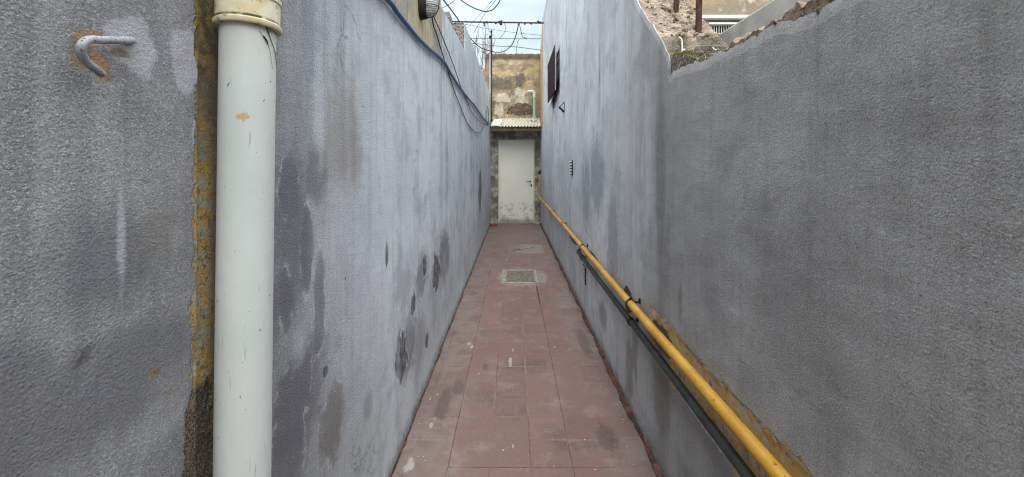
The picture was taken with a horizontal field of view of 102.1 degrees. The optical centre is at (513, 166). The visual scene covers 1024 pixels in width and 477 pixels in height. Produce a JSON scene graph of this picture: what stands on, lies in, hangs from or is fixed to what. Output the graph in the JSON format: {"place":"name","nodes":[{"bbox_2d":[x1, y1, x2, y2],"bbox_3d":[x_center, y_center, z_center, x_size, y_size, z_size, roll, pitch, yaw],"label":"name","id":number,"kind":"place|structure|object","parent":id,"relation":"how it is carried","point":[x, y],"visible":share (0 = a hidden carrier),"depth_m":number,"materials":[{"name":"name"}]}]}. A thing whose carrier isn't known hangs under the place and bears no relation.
{"place":"outdoors","nodes":[
{"label":"outdoors","id":0,"kind":"place"},
{"bbox_2d":[441,0,545,167],"label":"sky","id":1,"kind":"structure","parent":0,"point":[506,10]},
{"bbox_2d":[499,168,499,220],"bbox_3d":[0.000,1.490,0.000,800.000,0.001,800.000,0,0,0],"label":"ground","id":2,"kind":"structure","parent":0,"point":[499,194],"depth_m":22.02,"materials":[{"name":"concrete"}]},
{"bbox_2d":[0,0,441,476],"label":"house wall","id":3,"kind":"structure","parent":2,"relation":"on","point":[108,181],"depth_m":0.73,"materials":[{"name":"grey paint"}]},
{"bbox_2d":[75,35,135,77],"bbox_3d":[-0.557,-0.159,0.574,0.024,0.075,0.121,0,0,-17],"label":"wall hook","id":4,"kind":"object","parent":3,"relation":"attached to","point":[81,46],"depth_m":0.54,"materials":[{"name":"paint"}]},
{"bbox_2d":[212,0,281,476],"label":"drainpipe","id":5,"kind":"object","parent":3,"relation":"attached to","point":[249,32],"visible":1,"depth_m":0.77,"materials":[{"name":"white plastic"}]},
{"bbox_2d":[418,0,438,19],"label":"bulkhead lamp","id":6,"kind":"object","parent":3,"relation":"attached to","point":[427,9],"visible":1,"depth_m":2.52,"materials":[{"name":"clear glass"}]},
{"bbox_2d":[385,0,489,123],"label":"blue cable","id":7,"kind":"object","parent":3,"relation":"attached to","point":[396,11],"visible":1,"depth_m":2.52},
{"bbox_2d":[432,17,484,132],"bbox_3d":[-0.553,-1.184,5.415,0.030,1.353,5.660,0,0,0],"label":"black cable","id":8,"kind":"object","parent":3,"relation":"attached to","point":[449,74],"visible":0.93,"depth_m":3.68,"materials":[{"name":"rubber"}]},
{"bbox_2d":[434,17,482,123],"bbox_3d":[-0.559,-0.935,6.253,0.008,0.411,6.774,0,0,0],"label":"black cable","id":9,"kind":"object","parent":3,"relation":"attached to","point":[452,63],"visible":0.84,"depth_m":3.72,"materials":[{"name":"rubber"}]},
{"bbox_2d":[443,0,518,52],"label":"overhead wire","id":10,"kind":"object","parent":3,"relation":"attached to","point":[472,40],"visible":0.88,"depth_m":9.16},
{"bbox_2d":[461,0,499,11],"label":"overhead wire","id":11,"kind":"object","parent":10,"relation":"hanging from","point":[479,9],"visible":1,"depth_m":6.00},
{"bbox_2d":[441,7,490,343],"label":"garden wall","id":12,"kind":"structure","parent":2,"relation":"on","point":[465,188],"depth_m":4.60,"materials":[{"name":"paint"}]},
{"bbox_2d":[444,11,452,25],"bbox_3d":[-0.784,-1.216,4.310,0.287,0.726,0.231,0,0,0],"label":"concrete stub","id":13,"kind":"object","parent":12,"relation":"attached to","point":[448,15],"visible":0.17,"depth_m":4.21,"materials":[{"name":"grey concrete"}]},
{"bbox_2d":[489,30,492,125],"bbox_3d":[-0.559,-2.208,10.332,0.068,2.397,0.130,0,0,-24],"label":"roof mast","id":14,"kind":"object","parent":12,"relation":"attached to","point":[490,67],"visible":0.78,"depth_m":10.34,"materials":[{"name":"metal"}]},
{"bbox_2d":[465,23,493,69],"bbox_3d":[-1.137,-1.684,13.763,1.094,6.255,0.922,0,0,0],"label":"bare tree","id":15,"kind":"object","parent":2,"relation":"on","point":[484,51],"visible":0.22,"depth_m":13.74,"materials":[{"name":"plant"}]},
{"bbox_2d":[482,53,540,223],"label":"end house","id":16,"kind":"structure","parent":2,"relation":"on","point":[515,77],"depth_m":10.50,"materials":[{"name":"beige paint"}]},
{"bbox_2d":[490,118,540,131],"bbox_3d":[0.058,-1.047,10.214,1.241,0.391,0.491,0,0,0],"label":"door awning","id":17,"kind":"object","parent":16,"relation":"attached to","point":[506,122],"depth_m":10.09,"materials":[{"name":"beige metal"}]},
{"bbox_2d":[527,90,536,120],"bbox_3d":[0.476,-1.497,10.294,0.238,0.825,0.146,0,0,0],"label":"vent pipe","id":18,"kind":"object","parent":17,"relation":"attached to","point":[534,103],"visible":1,"depth_m":10.30,"materials":[{"name":"teal plastic"}]},
{"bbox_2d":[500,141,532,221],"bbox_3d":[0.084,0.377,10.491,0.854,2.058,0.098,0,0,0],"label":"door","id":19,"kind":"structure","parent":16,"relation":"in","point":[516,157],"depth_m":10.50,"materials":[{"name":"beige paint"}]},
{"bbox_2d":[540,0,728,476],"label":"side wall","id":20,"kind":"structure","parent":2,"relation":"on","point":[607,67],"depth_m":2.70,"materials":[{"name":"paint"}]},
{"bbox_2d":[453,20,543,25],"bbox_3d":[-1.766,-3.147,9.001,4.866,0.206,0.071,0,0,0],"label":"overhead wire","id":21,"kind":"object","parent":20,"relation":"attached to","point":[501,22],"visible":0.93,"depth_m":8.99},
{"bbox_2d":[471,38,538,38],"bbox_3d":[-1.363,-3.126,10.100,4.093,0.034,0.015,0,0,0],"label":"overhead wire","id":22,"kind":"object","parent":20,"relation":"attached to","point":[504,38],"visible":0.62,"depth_m":10.10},
{"bbox_2d":[472,43,537,49],"bbox_3d":[-0.843,-2.961,10.100,3.053,0.260,0.015,0,0,0],"label":"overhead wire","id":23,"kind":"object","parent":20,"relation":"attached to","point":[505,46],"visible":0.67,"depth_m":10.10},
{"bbox_2d":[548,42,559,105],"bbox_3d":[0.821,-1.424,6.764,0.408,0.832,1.312,0,0,0],"label":"window","id":24,"kind":"structure","parent":20,"relation":"in","point":[552,64],"depth_m":6.52,"materials":[{"name":"paint"}]},
{"bbox_2d":[559,102,564,112],"bbox_3d":[0.655,-0.798,5.577,0.078,0.139,0.092,0,0,0],"label":"wall bracket","id":25,"kind":"object","parent":20,"relation":"attached to","point":[562,107],"depth_m":5.54,"materials":[{"name":"metal"}]},
{"bbox_2d":[569,160,572,174],"bbox_3d":[0.681,0.013,4.846,0.026,0.170,0.150,0,0,0],"label":"wall vent","id":26,"kind":"object","parent":20,"relation":"attached to","point":[571,167],"depth_m":4.82,"materials":[{"name":"grey metal"}]},
{"bbox_2d":[581,264,585,284],"bbox_3d":[0.681,1.036,3.981,0.026,0.170,0.150,0,0,0],"label":"wall vent","id":27,"kind":"object","parent":20,"relation":"attached to","point":[583,272],"depth_m":3.94,"materials":[{"name":"metal"}]},
{"bbox_2d":[538,171,791,476],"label":"gas pipe","id":28,"kind":"object","parent":20,"relation":"attached to","point":[763,456],"visible":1,"depth_m":1.39,"materials":[{"name":"yellow metal"}]},
{"bbox_2d":[576,249,755,476],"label":"dark conduit","id":29,"kind":"object","parent":20,"relation":"attached to","point":[736,460],"visible":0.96,"depth_m":1.56,"materials":[{"name":"green paint"}]},
{"bbox_2d":[673,0,678,12],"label":"iron post","id":30,"kind":"object","parent":20,"relation":"on","point":[676,6],"depth_m":2.23,"materials":[{"name":"brown metal"}]},
{"bbox_2d":[679,37,682,51],"bbox_3d":[0.796,-0.570,1.965,0.020,0.091,0.008,0,0,0],"label":"tube stub","id":31,"kind":"object","parent":20,"relation":"attached to","point":[680,38],"visible":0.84,"depth_m":1.96,"materials":[{"name":"white plastic"}]},
{"bbox_2d":[670,50,714,57],"bbox_3d":[0.789,-0.462,1.728,0.174,0.118,0.348,0,0,0],"label":"moss","id":32,"kind":"object","parent":20,"relation":"on","point":[691,53],"visible":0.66,"depth_m":1.69,"materials":[{"name":"green plant"}]},
{"bbox_2d":[695,0,701,32],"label":"iron post","id":33,"kind":"object","parent":20,"relation":"attached to","point":[698,22],"depth_m":2.03,"materials":[{"name":"brown metal"}]},
{"bbox_2d":[690,0,771,34],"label":"ochre house","id":34,"kind":"structure","parent":2,"relation":"on","point":[720,16],"depth_m":4.42,"materials":[{"name":"beige paint"}]},
{"bbox_2d":[702,15,748,34],"bbox_3d":[2.485,-1.160,4.470,1.030,0.898,0.160,0,0,0],"label":"window","id":35,"kind":"structure","parent":34,"relation":"in","point":[719,27],"depth_m":4.40,"materials":[{"name":"white paint"}]},
{"bbox_2d":[718,0,808,45],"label":"parapet wall","id":36,"kind":"structure","parent":2,"relation":"on","point":[767,14],"depth_m":2.02,"materials":[{"name":"grey concrete"}]},
{"bbox_2d":[668,0,1023,476],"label":"boundary wall","id":37,"kind":"structure","parent":2,"relation":"on","point":[846,237],"depth_m":0.83,"materials":[{"name":"grey paint"}]},
{"bbox_2d":[392,224,655,476],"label":"passage paving","id":38,"kind":"structure","parent":0,"point":[548,411],"depth_m":2.65,"materials":[{"name":"red tile"}]},
{"bbox_2d":[390,226,489,476],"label":"mortar edge","id":39,"kind":"object","parent":38,"relation":"on","point":[415,413],"visible":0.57,"depth_m":2.69,"materials":[{"name":"grey concrete"}]},
{"bbox_2d":[501,269,538,283],"bbox_3d":[0.084,1.446,5.408,0.470,0.028,0.703,0,0,0],"label":"inspection cover","id":40,"kind":"object","parent":38,"relation":"on","point":[520,277],"visible":0.98,"depth_m":5.34,"materials":[{"name":"grey metal"}]},
{"bbox_2d":[417,225,642,475],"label":"grit","id":41,"kind":"object","parent":38,"relation":"on","point":[526,372],"visible":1,"depth_m":2.87,"materials":[{"name":"paint"}]},
{"bbox_2d":[540,223,663,476],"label":"mortar edge","id":42,"kind":"object","parent":38,"relation":"on","point":[648,450],"visible":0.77,"depth_m":2.67,"materials":[{"name":"grey concrete"}]}
]}

